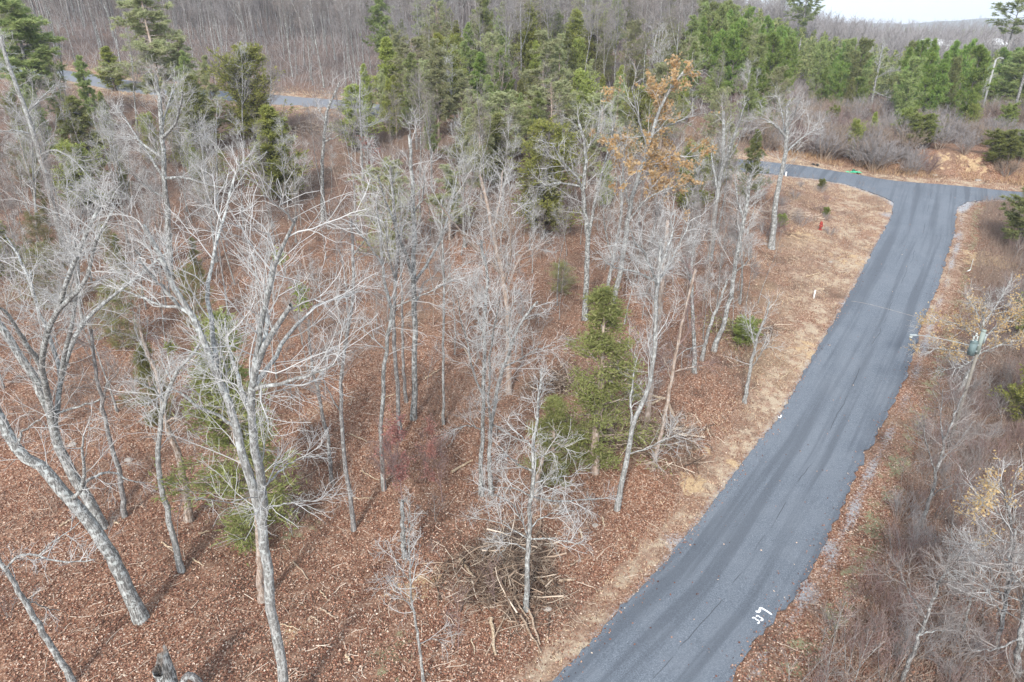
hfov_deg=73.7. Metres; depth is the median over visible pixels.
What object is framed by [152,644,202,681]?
hollow stump
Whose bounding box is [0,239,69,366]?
slim tree
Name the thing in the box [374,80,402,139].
cedar tree
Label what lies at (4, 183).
slim tree
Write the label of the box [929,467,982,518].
sapling
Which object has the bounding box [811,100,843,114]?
thicket shrub
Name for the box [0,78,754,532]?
undergrowth stems
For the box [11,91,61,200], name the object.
slim tree
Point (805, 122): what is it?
thicket shrub
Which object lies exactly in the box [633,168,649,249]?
slim tree
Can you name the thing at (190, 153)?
cedar tree
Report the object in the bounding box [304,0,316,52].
woodland tree
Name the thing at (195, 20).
woodland tree
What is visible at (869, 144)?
thicket shrub
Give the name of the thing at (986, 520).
sapling
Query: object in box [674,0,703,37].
woodland tree
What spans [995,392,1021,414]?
leafless shrub
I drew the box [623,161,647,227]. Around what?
slim tree
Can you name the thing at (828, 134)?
thicket shrub
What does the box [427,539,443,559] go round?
sapling
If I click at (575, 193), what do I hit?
slim tree
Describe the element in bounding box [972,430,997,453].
leafless shrub
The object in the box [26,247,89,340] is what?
slim tree
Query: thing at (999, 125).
thicket shrub
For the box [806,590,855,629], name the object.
sapling
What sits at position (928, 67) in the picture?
young pine
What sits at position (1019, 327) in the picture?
cedar tree
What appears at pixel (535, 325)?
sapling
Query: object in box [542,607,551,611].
stone
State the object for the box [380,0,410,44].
woodland tree
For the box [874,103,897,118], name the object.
thicket shrub
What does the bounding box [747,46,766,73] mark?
young pine
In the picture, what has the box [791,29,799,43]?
young pine
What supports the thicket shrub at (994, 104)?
on the ground at (778, 402)
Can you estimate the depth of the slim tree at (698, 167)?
67.89 m
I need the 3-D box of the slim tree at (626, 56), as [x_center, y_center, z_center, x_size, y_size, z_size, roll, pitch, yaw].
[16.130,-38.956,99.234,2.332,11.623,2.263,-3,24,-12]
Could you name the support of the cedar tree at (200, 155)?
on the ground at (778, 402)
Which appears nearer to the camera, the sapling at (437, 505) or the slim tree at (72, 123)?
the sapling at (437, 505)
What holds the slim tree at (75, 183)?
on the ground at (778, 402)
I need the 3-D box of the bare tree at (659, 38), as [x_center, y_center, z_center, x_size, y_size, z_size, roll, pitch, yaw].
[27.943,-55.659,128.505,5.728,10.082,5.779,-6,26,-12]
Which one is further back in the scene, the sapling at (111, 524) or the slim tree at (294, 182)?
the slim tree at (294, 182)
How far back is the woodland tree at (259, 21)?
133.29 m
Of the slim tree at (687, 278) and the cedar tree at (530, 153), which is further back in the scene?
the cedar tree at (530, 153)
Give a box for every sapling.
[0,588,17,617]
[20,383,58,428]
[24,184,61,236]
[37,357,56,381]
[89,361,105,387]
[91,438,121,480]
[96,292,146,339]
[104,513,124,559]
[105,180,118,215]
[145,328,176,369]
[171,216,184,244]
[171,494,191,535]
[175,384,197,419]
[225,235,242,263]
[266,478,296,534]
[285,163,306,214]
[328,190,347,213]
[357,135,381,192]
[365,405,416,499]
[367,526,464,681]
[369,433,400,491]
[381,551,397,584]
[410,434,449,501]
[417,413,449,479]
[419,339,441,384]
[426,492,447,520]
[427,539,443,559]
[439,581,473,649]
[477,553,501,605]
[521,302,557,350]
[732,314,763,346]
[754,95,767,114]
[771,636,842,680]
[777,212,788,226]
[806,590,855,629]
[806,666,833,681]
[814,602,846,642]
[814,638,853,681]
[816,589,861,681]
[817,178,826,187]
[823,206,830,215]
[828,105,840,117]
[832,589,905,677]
[841,611,889,681]
[856,542,915,582]
[862,612,885,637]
[863,601,895,632]
[875,616,924,681]
[880,514,914,568]
[891,105,922,145]
[899,454,909,479]
[902,112,943,148]
[904,578,941,631]
[920,456,939,475]
[926,386,955,412]
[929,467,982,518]
[929,606,959,645]
[932,630,957,665]
[935,417,971,462]
[935,602,956,624]
[940,486,987,575]
[942,531,992,597]
[943,368,964,405]
[944,444,988,499]
[949,567,996,637]
[953,396,977,423]
[954,508,979,536]
[955,451,1003,504]
[956,470,1007,539]
[957,663,993,681]
[962,330,994,361]
[964,304,980,332]
[964,490,1022,584]
[970,576,1000,625]
[979,370,1011,404]
[980,362,1000,393]
[981,128,1023,164]
[982,396,1011,421]
[988,281,997,302]
[990,392,1011,426]
[993,101,1021,129]
[993,445,1021,495]
[995,293,1023,328]
[995,505,1019,558]
[1000,371,1018,390]
[1003,270,1019,303]
[1006,273,1023,305]
[1006,291,1021,334]
[1008,464,1023,489]
[1009,300,1021,335]
[1011,237,1023,258]
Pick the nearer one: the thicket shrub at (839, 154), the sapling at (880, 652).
the sapling at (880, 652)
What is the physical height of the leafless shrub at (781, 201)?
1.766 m
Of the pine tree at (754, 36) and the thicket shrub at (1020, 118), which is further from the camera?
the pine tree at (754, 36)
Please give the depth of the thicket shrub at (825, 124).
102.77 m
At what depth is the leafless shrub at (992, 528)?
36.66 m
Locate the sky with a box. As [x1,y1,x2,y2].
[745,0,1023,23]
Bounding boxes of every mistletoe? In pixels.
[163,338,179,355]
[268,245,288,265]
[286,281,310,299]
[293,296,312,311]
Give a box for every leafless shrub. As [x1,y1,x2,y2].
[754,182,792,200]
[754,213,784,235]
[756,201,797,216]
[765,214,802,235]
[778,194,791,206]
[778,205,804,218]
[789,189,803,198]
[792,212,813,224]
[812,204,826,212]
[815,183,829,191]
[823,224,837,234]
[834,616,893,668]
[846,543,890,597]
[867,564,922,631]
[873,572,917,607]
[879,483,929,521]
[886,519,944,570]
[888,604,952,664]
[889,573,921,596]
[891,623,914,663]
[900,506,950,554]
[913,410,961,445]
[915,448,944,467]
[918,519,993,569]
[930,649,988,681]
[934,597,1011,664]
[935,457,952,473]
[935,655,979,681]
[939,506,960,527]
[942,352,985,381]
[942,383,964,403]
[951,448,983,471]
[953,356,991,395]
[954,337,968,351]
[957,384,982,400]
[958,438,1020,474]
[961,413,987,438]
[962,433,996,456]
[967,383,1014,417]
[969,617,1023,670]
[971,417,1013,442]
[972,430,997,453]
[975,516,1009,536]
[977,292,1011,314]
[978,310,1018,332]
[980,283,1008,305]
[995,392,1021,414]
[996,280,1023,301]
[996,355,1023,383]
[999,417,1023,444]
[1004,625,1018,647]
[1013,413,1023,437]
[1014,276,1023,299]
[1014,495,1023,522]
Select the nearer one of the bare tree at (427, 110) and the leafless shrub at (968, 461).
the leafless shrub at (968, 461)
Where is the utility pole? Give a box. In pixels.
[909,329,987,449]
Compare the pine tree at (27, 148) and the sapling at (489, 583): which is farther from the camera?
the pine tree at (27, 148)
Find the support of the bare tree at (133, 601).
on the ground at (778, 402)
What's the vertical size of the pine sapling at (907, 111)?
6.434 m
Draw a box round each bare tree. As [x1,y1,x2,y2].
[0,27,120,251]
[0,168,173,529]
[0,353,163,624]
[0,506,103,681]
[1,84,78,241]
[18,74,67,229]
[28,151,102,323]
[32,13,72,94]
[44,62,72,136]
[56,311,142,518]
[69,125,412,681]
[82,103,139,248]
[103,58,239,280]
[106,295,209,523]
[113,25,150,149]
[113,316,209,573]
[140,177,166,304]
[173,89,231,225]
[173,110,221,262]
[179,171,247,388]
[196,30,222,121]
[222,36,255,147]
[254,516,264,603]
[257,51,291,105]
[278,311,361,485]
[287,184,393,531]
[300,104,331,229]
[312,70,349,221]
[314,166,490,491]
[325,76,370,231]
[337,67,393,200]
[341,105,485,420]
[347,155,420,269]
[354,136,439,440]
[381,205,439,403]
[400,63,435,221]
[405,63,442,192]
[419,81,435,172]
[419,143,559,393]
[424,184,482,424]
[426,42,456,124]
[429,205,521,496]
[439,111,485,247]
[447,352,622,613]
[458,269,577,497]
[467,74,504,222]
[486,52,500,97]
[528,90,639,320]
[573,150,643,330]
[581,187,722,511]
[633,194,710,432]
[634,252,722,471]
[639,121,672,249]
[644,14,672,96]
[645,130,693,269]
[652,229,723,373]
[658,266,743,373]
[698,91,760,260]
[710,155,771,352]
[711,52,727,116]
[714,87,747,229]
[715,178,752,304]
[727,287,784,403]
[740,56,762,104]
[747,83,828,249]
[861,515,992,681]
[870,37,900,104]
[902,372,1009,526]
[923,498,1023,650]
[933,526,989,630]
[935,514,1023,681]
[981,57,1002,113]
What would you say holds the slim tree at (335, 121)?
on the ground at (778, 402)
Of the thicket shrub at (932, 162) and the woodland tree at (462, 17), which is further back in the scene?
the woodland tree at (462, 17)
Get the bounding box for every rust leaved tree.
[905,271,1023,399]
[951,445,1023,597]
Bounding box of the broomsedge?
[623,130,1023,185]
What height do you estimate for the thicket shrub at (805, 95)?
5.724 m
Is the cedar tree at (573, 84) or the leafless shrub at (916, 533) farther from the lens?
the cedar tree at (573, 84)
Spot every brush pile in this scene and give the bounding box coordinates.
[286,119,333,137]
[415,505,586,652]
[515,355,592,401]
[574,403,715,482]
[748,202,824,219]
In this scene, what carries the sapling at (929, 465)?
on the ground at (778, 402)
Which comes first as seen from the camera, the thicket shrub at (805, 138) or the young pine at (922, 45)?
the thicket shrub at (805, 138)
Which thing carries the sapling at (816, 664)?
on the ground at (778, 402)
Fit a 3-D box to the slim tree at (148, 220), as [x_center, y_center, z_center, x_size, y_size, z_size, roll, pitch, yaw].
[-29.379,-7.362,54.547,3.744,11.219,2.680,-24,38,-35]
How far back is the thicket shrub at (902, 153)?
97.40 m
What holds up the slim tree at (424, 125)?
on the ground at (778, 402)
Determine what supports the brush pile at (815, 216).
on the ground at (778, 402)
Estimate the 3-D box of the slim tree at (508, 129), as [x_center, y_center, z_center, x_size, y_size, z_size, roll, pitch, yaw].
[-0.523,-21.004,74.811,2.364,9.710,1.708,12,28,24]
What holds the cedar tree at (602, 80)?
on the ground at (778, 402)
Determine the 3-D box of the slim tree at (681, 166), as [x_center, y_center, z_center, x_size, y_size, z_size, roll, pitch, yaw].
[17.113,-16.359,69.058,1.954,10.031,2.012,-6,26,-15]
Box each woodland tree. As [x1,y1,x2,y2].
[41,0,75,61]
[43,0,57,55]
[45,0,58,52]
[78,0,83,27]
[80,0,99,49]
[83,0,101,46]
[84,0,108,43]
[87,1,100,46]
[94,0,124,61]
[98,0,116,48]
[112,0,132,56]
[144,0,179,56]
[163,0,196,69]
[174,0,201,74]
[179,0,203,54]
[187,0,201,45]
[190,0,225,73]
[199,0,206,42]
[200,0,226,68]
[206,0,214,52]
[210,0,222,49]
[210,0,241,82]
[218,0,223,44]
[224,0,256,76]
[225,0,246,46]
[231,0,250,24]
[243,0,263,53]
[248,0,254,44]
[250,0,267,52]
[270,0,289,61]
[271,0,280,40]
[272,0,290,59]
[272,0,298,76]
[282,0,302,72]
[283,0,326,87]
[288,1,292,37]
[295,0,327,79]
[299,0,313,70]
[299,0,315,66]
[303,0,325,84]
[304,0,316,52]
[311,0,335,59]
[316,0,324,45]
[316,0,335,56]
[323,0,353,86]
[326,0,363,84]
[332,1,353,80]
[337,0,357,82]
[340,0,359,60]
[347,0,369,60]
[348,0,368,63]
[351,0,370,67]
[377,0,399,22]
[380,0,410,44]
[387,1,407,58]
[389,0,408,41]
[397,0,427,86]
[399,0,419,52]
[401,0,415,46]
[417,1,437,27]
[418,0,435,41]
[441,0,468,32]
[460,0,469,46]
[467,0,506,93]
[469,0,502,18]
[490,0,529,105]
[501,0,525,77]
[506,0,539,78]
[521,0,542,29]
[538,0,554,37]
[538,0,565,37]
[543,0,575,39]
[551,0,570,18]
[560,0,573,21]
[571,0,597,33]
[579,0,611,70]
[590,1,616,69]
[592,2,613,78]
[597,0,639,90]
[600,0,626,72]
[600,1,613,68]
[619,0,628,46]
[623,0,643,64]
[625,0,644,53]
[629,0,651,37]
[630,0,658,83]
[631,0,659,83]
[635,0,671,72]
[645,0,660,68]
[646,0,680,68]
[650,0,670,69]
[652,0,691,54]
[654,0,674,55]
[665,0,694,42]
[666,0,681,30]
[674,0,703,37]
[678,0,697,29]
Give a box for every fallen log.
[459,557,473,575]
[486,589,516,654]
[489,617,496,655]
[509,589,529,618]
[519,614,541,652]
[528,610,540,644]
[559,578,575,582]
[636,391,665,398]
[668,403,679,428]
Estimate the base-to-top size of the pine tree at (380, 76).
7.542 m
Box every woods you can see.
[24,0,1023,96]
[358,1,1023,95]
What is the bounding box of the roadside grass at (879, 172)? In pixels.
[664,140,1023,190]
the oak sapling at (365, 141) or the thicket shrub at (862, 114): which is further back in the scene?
the thicket shrub at (862, 114)
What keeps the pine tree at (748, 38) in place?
on the ground at (778, 402)
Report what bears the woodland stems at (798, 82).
on the ground at (778, 402)
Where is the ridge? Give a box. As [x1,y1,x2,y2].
[860,18,1022,27]
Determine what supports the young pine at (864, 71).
on the ground at (778, 402)
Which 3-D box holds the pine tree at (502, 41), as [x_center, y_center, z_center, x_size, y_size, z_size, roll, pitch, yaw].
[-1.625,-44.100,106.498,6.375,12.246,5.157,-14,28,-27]
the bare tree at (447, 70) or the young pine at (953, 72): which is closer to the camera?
the bare tree at (447, 70)
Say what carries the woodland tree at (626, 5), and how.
on the ground at (778, 402)
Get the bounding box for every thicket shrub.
[600,68,615,86]
[608,48,624,65]
[613,57,637,82]
[681,68,708,89]
[691,79,709,103]
[691,126,716,142]
[725,105,764,145]
[726,99,756,133]
[729,90,747,112]
[739,108,777,140]
[739,120,765,144]
[744,110,789,146]
[760,131,783,150]
[763,111,792,131]
[765,118,799,151]
[772,96,803,122]
[776,115,802,136]
[781,86,804,105]
[783,86,816,103]
[786,101,805,121]
[788,134,815,153]
[791,124,820,154]
[795,91,817,107]
[795,98,828,113]
[795,115,822,129]
[796,100,835,122]
[796,122,830,151]
[799,107,837,123]
[799,119,836,151]
[800,125,830,155]
[802,114,832,130]
[806,125,857,160]
[807,110,839,126]
[809,103,845,118]
[810,93,843,109]
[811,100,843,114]
[812,118,840,133]
[812,120,852,148]
[815,98,848,116]
[819,125,858,160]
[820,94,854,114]
[820,123,846,154]
[824,109,866,126]
[824,120,876,142]
[829,110,870,129]
[833,143,848,157]
[834,97,862,117]
[834,118,874,145]
[841,131,884,166]
[842,129,896,164]
[844,93,869,120]
[848,104,879,120]
[851,119,895,143]
[852,133,897,171]
[854,92,880,118]
[859,119,900,141]
[860,131,912,170]
[863,98,896,118]
[863,119,895,146]
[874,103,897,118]
[878,104,902,122]
[879,94,896,111]
[881,110,901,133]
[885,111,927,148]
[885,122,909,141]
[886,123,931,154]
[890,142,914,164]
[900,153,929,175]
[902,142,932,163]
[915,104,938,115]
[916,110,954,146]
[916,149,948,174]
[920,103,963,123]
[926,120,962,149]
[935,103,964,119]
[936,110,968,139]
[948,119,979,143]
[950,120,982,142]
[952,112,991,136]
[952,129,987,154]
[957,100,994,110]
[971,110,1002,134]
[976,120,1013,147]
[978,113,1018,142]
[980,97,1020,114]
[982,95,1015,111]
[982,102,1019,121]
[985,101,1022,122]
[989,155,1023,175]
[990,115,1018,130]
[1006,119,1023,129]
[1017,104,1023,123]
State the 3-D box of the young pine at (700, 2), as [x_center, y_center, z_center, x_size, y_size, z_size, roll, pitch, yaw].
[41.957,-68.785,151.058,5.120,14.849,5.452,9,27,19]
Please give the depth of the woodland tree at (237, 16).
122.17 m
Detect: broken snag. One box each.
[393,484,427,559]
[533,457,543,500]
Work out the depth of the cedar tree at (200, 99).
82.68 m
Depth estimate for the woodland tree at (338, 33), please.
105.42 m
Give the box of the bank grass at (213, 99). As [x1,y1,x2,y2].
[4,58,481,132]
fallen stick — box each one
[292,561,308,579]
[319,607,336,617]
[451,459,472,472]
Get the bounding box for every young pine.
[468,51,487,100]
[490,49,516,110]
[693,1,710,48]
[696,0,712,20]
[698,16,709,76]
[701,1,722,75]
[703,28,726,83]
[704,4,730,76]
[704,21,720,73]
[706,7,733,43]
[715,16,748,95]
[723,0,736,29]
[726,38,750,96]
[729,17,752,80]
[732,9,739,24]
[733,3,740,17]
[740,6,757,42]
[743,65,771,115]
[744,45,765,84]
[745,20,752,63]
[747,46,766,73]
[749,33,768,74]
[752,16,762,63]
[758,14,774,57]
[758,31,790,101]
[759,23,767,65]
[769,25,795,52]
[778,39,794,93]
[783,29,787,38]
[783,43,800,93]
[784,36,803,75]
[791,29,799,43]
[806,41,831,101]
[807,35,830,78]
[810,38,831,89]
[814,66,828,104]
[824,60,850,106]
[825,62,847,102]
[827,53,843,92]
[829,50,838,64]
[836,41,851,58]
[840,36,860,98]
[845,77,871,118]
[846,37,878,99]
[851,55,871,76]
[855,67,874,102]
[858,43,876,85]
[886,58,903,95]
[889,40,916,98]
[890,47,913,105]
[891,55,929,119]
[893,56,921,108]
[906,37,931,94]
[914,38,938,110]
[923,45,940,85]
[923,66,942,104]
[924,51,953,113]
[934,40,960,106]
[939,55,962,112]
[949,38,978,109]
[954,43,997,124]
[954,45,976,100]
[969,62,998,96]
[981,49,1023,104]
[988,46,1012,99]
[998,187,1023,248]
[999,47,1022,97]
[1014,129,1023,160]
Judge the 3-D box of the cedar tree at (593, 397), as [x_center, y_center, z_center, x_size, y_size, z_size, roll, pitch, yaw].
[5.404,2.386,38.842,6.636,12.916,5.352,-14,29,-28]
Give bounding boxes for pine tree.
[0,0,67,125]
[0,12,15,44]
[15,84,68,180]
[17,126,40,180]
[38,45,65,119]
[71,54,98,128]
[91,0,197,117]
[159,36,202,101]
[173,49,192,102]
[197,54,227,115]
[359,0,399,63]
[370,68,386,123]
[382,24,403,71]
[384,34,439,104]
[397,20,416,58]
[399,52,428,149]
[399,58,438,126]
[410,0,424,40]
[418,0,455,59]
[419,23,443,63]
[421,100,441,162]
[423,38,455,137]
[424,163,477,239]
[435,11,453,37]
[442,38,467,90]
[445,69,475,126]
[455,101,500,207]
[456,21,478,85]
[456,107,488,175]
[459,88,487,125]
[468,0,497,75]
[469,9,476,49]
[473,30,511,88]
[474,74,497,150]
[475,89,531,152]
[488,16,516,81]
[492,1,515,61]
[506,78,587,152]
[508,0,539,39]
[512,92,527,154]
[518,30,572,110]
[520,90,545,154]
[533,0,545,42]
[534,59,550,92]
[541,33,573,99]
[542,1,554,36]
[549,9,565,56]
[550,0,566,38]
[556,30,582,80]
[568,0,587,33]
[574,87,624,164]
[575,123,600,188]
[584,59,598,104]
[585,12,598,49]
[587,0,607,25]
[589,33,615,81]
[603,74,629,126]
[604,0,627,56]
[608,80,629,135]
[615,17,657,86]
[621,0,638,51]
[642,61,696,148]
[643,61,678,128]
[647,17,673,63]
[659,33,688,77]
[661,0,674,36]
[662,46,682,88]
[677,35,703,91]
[677,41,711,119]
[681,15,701,74]
[690,6,714,50]
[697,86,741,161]
[702,53,730,117]
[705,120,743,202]
[721,42,727,75]
[733,129,772,197]
[736,75,761,133]
[741,32,751,78]
[743,17,767,68]
[762,65,796,119]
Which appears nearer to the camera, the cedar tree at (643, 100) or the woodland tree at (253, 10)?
the cedar tree at (643, 100)
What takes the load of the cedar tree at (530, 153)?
on the ground at (778, 402)
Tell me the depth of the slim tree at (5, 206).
63.56 m
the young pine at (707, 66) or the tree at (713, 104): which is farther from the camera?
the young pine at (707, 66)
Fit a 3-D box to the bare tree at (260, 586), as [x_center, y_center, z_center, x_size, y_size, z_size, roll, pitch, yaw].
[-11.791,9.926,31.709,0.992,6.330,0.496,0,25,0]
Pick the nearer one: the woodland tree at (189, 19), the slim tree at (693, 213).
the slim tree at (693, 213)
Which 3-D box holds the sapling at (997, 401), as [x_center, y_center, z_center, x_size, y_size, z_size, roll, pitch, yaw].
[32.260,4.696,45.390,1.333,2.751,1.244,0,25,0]
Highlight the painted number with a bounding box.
[756,607,771,614]
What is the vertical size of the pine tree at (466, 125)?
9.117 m
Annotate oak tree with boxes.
[588,52,719,318]
[614,121,645,197]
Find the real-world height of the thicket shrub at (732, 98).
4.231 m
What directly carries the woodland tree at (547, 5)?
on the ground at (778, 402)
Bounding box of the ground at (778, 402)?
[0,0,1023,681]
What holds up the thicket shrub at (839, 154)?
on the ground at (778, 402)
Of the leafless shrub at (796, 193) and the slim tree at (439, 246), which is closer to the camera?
the slim tree at (439, 246)
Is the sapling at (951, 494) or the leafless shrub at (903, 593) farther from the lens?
the sapling at (951, 494)
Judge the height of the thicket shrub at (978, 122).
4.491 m
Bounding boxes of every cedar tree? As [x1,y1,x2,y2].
[0,91,27,135]
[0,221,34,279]
[2,141,31,185]
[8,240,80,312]
[18,210,57,267]
[36,181,52,225]
[50,138,120,213]
[54,108,72,143]
[56,95,115,155]
[86,277,147,350]
[89,46,129,90]
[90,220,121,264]
[94,91,117,145]
[105,143,130,181]
[109,232,129,283]
[116,161,132,200]
[117,340,175,426]
[134,111,160,165]
[148,305,306,566]
[157,108,189,166]
[166,86,176,113]
[170,259,216,331]
[174,73,236,154]
[180,130,198,176]
[186,148,218,200]
[187,237,206,282]
[204,41,304,141]
[210,150,230,186]
[219,103,318,204]
[326,83,383,149]
[356,83,371,123]
[359,63,376,113]
[361,36,404,101]
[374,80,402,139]
[383,75,406,120]
[423,32,447,106]
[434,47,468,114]
[437,112,480,164]
[444,36,459,65]
[448,33,465,65]
[452,20,465,43]
[479,111,521,184]
[503,113,598,239]
[509,15,521,65]
[509,73,515,99]
[510,1,542,77]
[513,78,527,115]
[516,41,532,86]
[516,393,582,490]
[520,121,539,176]
[521,40,540,86]
[524,69,535,105]
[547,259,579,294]
[550,76,568,124]
[557,278,653,475]
[560,8,590,73]
[566,37,595,88]
[567,81,576,104]
[567,95,579,139]
[568,68,604,129]
[577,23,618,77]
[592,160,616,204]
[596,73,606,100]
[599,10,608,33]
[613,64,630,114]
[619,82,664,156]
[626,65,636,105]
[664,139,719,214]
[669,92,679,125]
[676,27,686,59]
[676,76,694,124]
[707,67,722,102]
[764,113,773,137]
[793,60,802,81]
[842,77,855,109]
[846,118,867,158]
[869,112,878,129]
[888,76,899,101]
[964,103,983,127]
[986,87,994,100]
[987,363,1023,425]
[1015,292,1023,336]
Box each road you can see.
[0,62,440,119]
[552,158,1023,681]
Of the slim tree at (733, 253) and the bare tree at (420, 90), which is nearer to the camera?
the slim tree at (733, 253)
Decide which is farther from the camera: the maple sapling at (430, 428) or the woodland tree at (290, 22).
the woodland tree at (290, 22)
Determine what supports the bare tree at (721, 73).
on the ground at (778, 402)
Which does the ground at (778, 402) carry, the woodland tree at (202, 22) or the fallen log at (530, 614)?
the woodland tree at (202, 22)
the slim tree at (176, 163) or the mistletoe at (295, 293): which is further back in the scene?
the slim tree at (176, 163)
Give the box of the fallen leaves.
[0,138,1023,681]
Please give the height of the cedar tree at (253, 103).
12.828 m
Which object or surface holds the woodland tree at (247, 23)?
on the ground at (778, 402)
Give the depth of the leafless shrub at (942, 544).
34.95 m
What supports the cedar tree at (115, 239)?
on the ground at (778, 402)
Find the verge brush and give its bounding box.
[792,190,1023,681]
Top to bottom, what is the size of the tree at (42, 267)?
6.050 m
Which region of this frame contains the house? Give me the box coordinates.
[980,38,1006,49]
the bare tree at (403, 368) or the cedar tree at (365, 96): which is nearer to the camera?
the bare tree at (403, 368)
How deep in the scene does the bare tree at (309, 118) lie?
66.41 m
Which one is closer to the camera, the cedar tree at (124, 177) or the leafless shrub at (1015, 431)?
the leafless shrub at (1015, 431)
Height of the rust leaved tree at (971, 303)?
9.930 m
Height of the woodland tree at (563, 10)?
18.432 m
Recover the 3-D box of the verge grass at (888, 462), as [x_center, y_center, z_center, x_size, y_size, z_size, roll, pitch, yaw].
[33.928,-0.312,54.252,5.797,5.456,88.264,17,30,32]
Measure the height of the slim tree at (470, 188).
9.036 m
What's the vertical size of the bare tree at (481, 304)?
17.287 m
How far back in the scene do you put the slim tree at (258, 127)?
67.47 m
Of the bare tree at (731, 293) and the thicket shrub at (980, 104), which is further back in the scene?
the thicket shrub at (980, 104)
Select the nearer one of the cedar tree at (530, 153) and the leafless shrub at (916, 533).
the leafless shrub at (916, 533)
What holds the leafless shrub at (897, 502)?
on the ground at (778, 402)
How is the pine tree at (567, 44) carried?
on the ground at (778, 402)
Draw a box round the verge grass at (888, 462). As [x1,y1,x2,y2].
[749,201,993,680]
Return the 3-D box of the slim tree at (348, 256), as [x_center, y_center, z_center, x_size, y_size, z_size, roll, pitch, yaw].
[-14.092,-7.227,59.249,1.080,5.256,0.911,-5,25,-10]
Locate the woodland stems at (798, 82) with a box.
[2,0,821,121]
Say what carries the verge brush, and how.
on the ground at (778, 402)
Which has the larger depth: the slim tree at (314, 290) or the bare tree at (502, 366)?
the slim tree at (314, 290)
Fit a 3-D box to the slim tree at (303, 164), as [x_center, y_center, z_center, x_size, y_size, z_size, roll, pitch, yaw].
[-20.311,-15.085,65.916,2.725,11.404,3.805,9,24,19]
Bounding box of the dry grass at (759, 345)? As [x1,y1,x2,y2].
[515,144,890,678]
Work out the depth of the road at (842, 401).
40.74 m
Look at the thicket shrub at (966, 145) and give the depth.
95.80 m
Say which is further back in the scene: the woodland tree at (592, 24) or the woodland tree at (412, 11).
the woodland tree at (412, 11)
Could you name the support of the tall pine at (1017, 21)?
on the ground at (778, 402)
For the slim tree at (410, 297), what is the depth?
45.86 m
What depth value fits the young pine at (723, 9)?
119.54 m
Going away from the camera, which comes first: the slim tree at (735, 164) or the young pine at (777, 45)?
the slim tree at (735, 164)
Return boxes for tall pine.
[783,0,824,74]
[985,0,1023,49]
[1015,73,1023,109]
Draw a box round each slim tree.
[0,104,41,219]
[0,117,21,212]
[0,131,39,242]
[0,153,14,225]
[0,162,29,248]
[0,171,15,246]
[0,179,35,274]
[0,190,21,297]
[0,200,40,303]
[0,223,21,339]
[0,231,42,324]
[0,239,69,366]
[3,99,20,161]
[7,132,67,219]
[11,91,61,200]
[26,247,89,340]
[32,233,118,411]
[34,160,78,259]
[45,211,71,292]
[47,187,126,304]
[48,251,91,351]
[50,204,73,275]
[57,145,100,281]
[58,101,90,180]
[83,225,114,327]
[84,132,120,229]
[89,102,112,181]
[95,90,131,211]
[104,120,146,216]
[104,194,164,320]
[107,162,139,252]
[112,186,158,309]
[116,227,138,325]
[117,150,162,272]
[119,132,162,232]
[137,115,183,220]
[137,170,164,232]
[141,163,164,219]
[142,136,161,214]
[146,234,175,340]
[152,107,192,222]
[152,167,175,264]
[155,57,172,149]
[162,95,198,211]
[166,118,180,188]
[168,103,192,183]
[169,159,190,236]
[176,146,235,284]
[179,161,216,235]
[180,214,205,291]
[196,131,227,245]
[205,125,222,218]
[219,164,256,282]
[223,123,249,206]
[225,109,261,227]
[235,205,266,320]
[242,139,275,243]
[242,233,277,378]
[248,111,272,225]
[250,160,285,275]
[250,194,277,299]
[268,304,296,397]
[270,177,308,281]
[271,107,293,219]
[279,271,308,371]
[281,128,312,242]
[285,144,300,225]
[286,239,306,343]
[297,115,305,158]
[303,93,341,200]
[304,161,327,258]
[304,257,321,311]
[307,240,313,296]
[309,263,320,324]
[315,135,329,177]
[325,199,349,322]
[327,141,338,191]
[330,103,348,177]
[330,291,349,364]
[345,231,350,282]
[350,88,369,157]
[352,104,379,206]
[370,276,392,362]
[371,240,387,329]
[377,133,407,225]
[379,106,401,160]
[384,83,403,158]
[400,269,429,329]
[407,211,433,291]
[409,103,437,179]
[416,134,432,235]
[425,224,449,324]
[438,223,465,354]
[453,153,471,190]
[458,164,478,255]
[462,78,474,144]
[474,246,512,334]
[488,44,520,108]
[490,169,504,262]
[491,108,523,233]
[496,104,516,188]
[498,147,514,250]
[510,265,533,354]
[523,133,558,248]
[528,191,543,272]
[533,200,551,259]
[536,50,550,107]
[545,71,564,109]
[549,94,571,176]
[549,176,577,305]
[550,194,569,255]
[551,100,566,125]
[555,246,568,319]
[566,163,577,229]
[568,150,592,216]
[578,182,592,244]
[584,168,599,262]
[593,169,606,228]
[599,99,622,186]
[603,201,614,269]
[613,32,630,79]
[618,174,635,243]
[618,228,642,301]
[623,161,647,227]
[624,194,664,323]
[632,211,645,281]
[633,144,645,233]
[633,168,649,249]
[638,218,664,335]
[642,233,658,318]
[644,194,668,260]
[654,202,669,259]
[661,117,687,198]
[669,129,689,224]
[671,121,690,206]
[675,224,704,303]
[677,182,701,278]
[679,151,716,241]
[679,247,690,326]
[682,195,706,252]
[685,133,707,235]
[687,170,707,258]
[691,200,738,315]
[693,193,704,265]
[695,257,715,339]
[696,206,730,284]
[697,118,730,208]
[699,257,731,334]
[706,137,728,196]
[708,128,731,199]
[708,201,739,312]
[713,143,748,235]
[713,158,731,240]
[717,181,738,283]
[724,150,734,221]
[726,252,740,331]
[727,193,747,251]
[728,211,747,262]
[731,68,747,109]
[738,207,758,290]
[740,176,759,212]
[742,224,762,313]
[747,155,778,234]
[758,227,784,302]
[794,79,821,137]
[982,64,996,96]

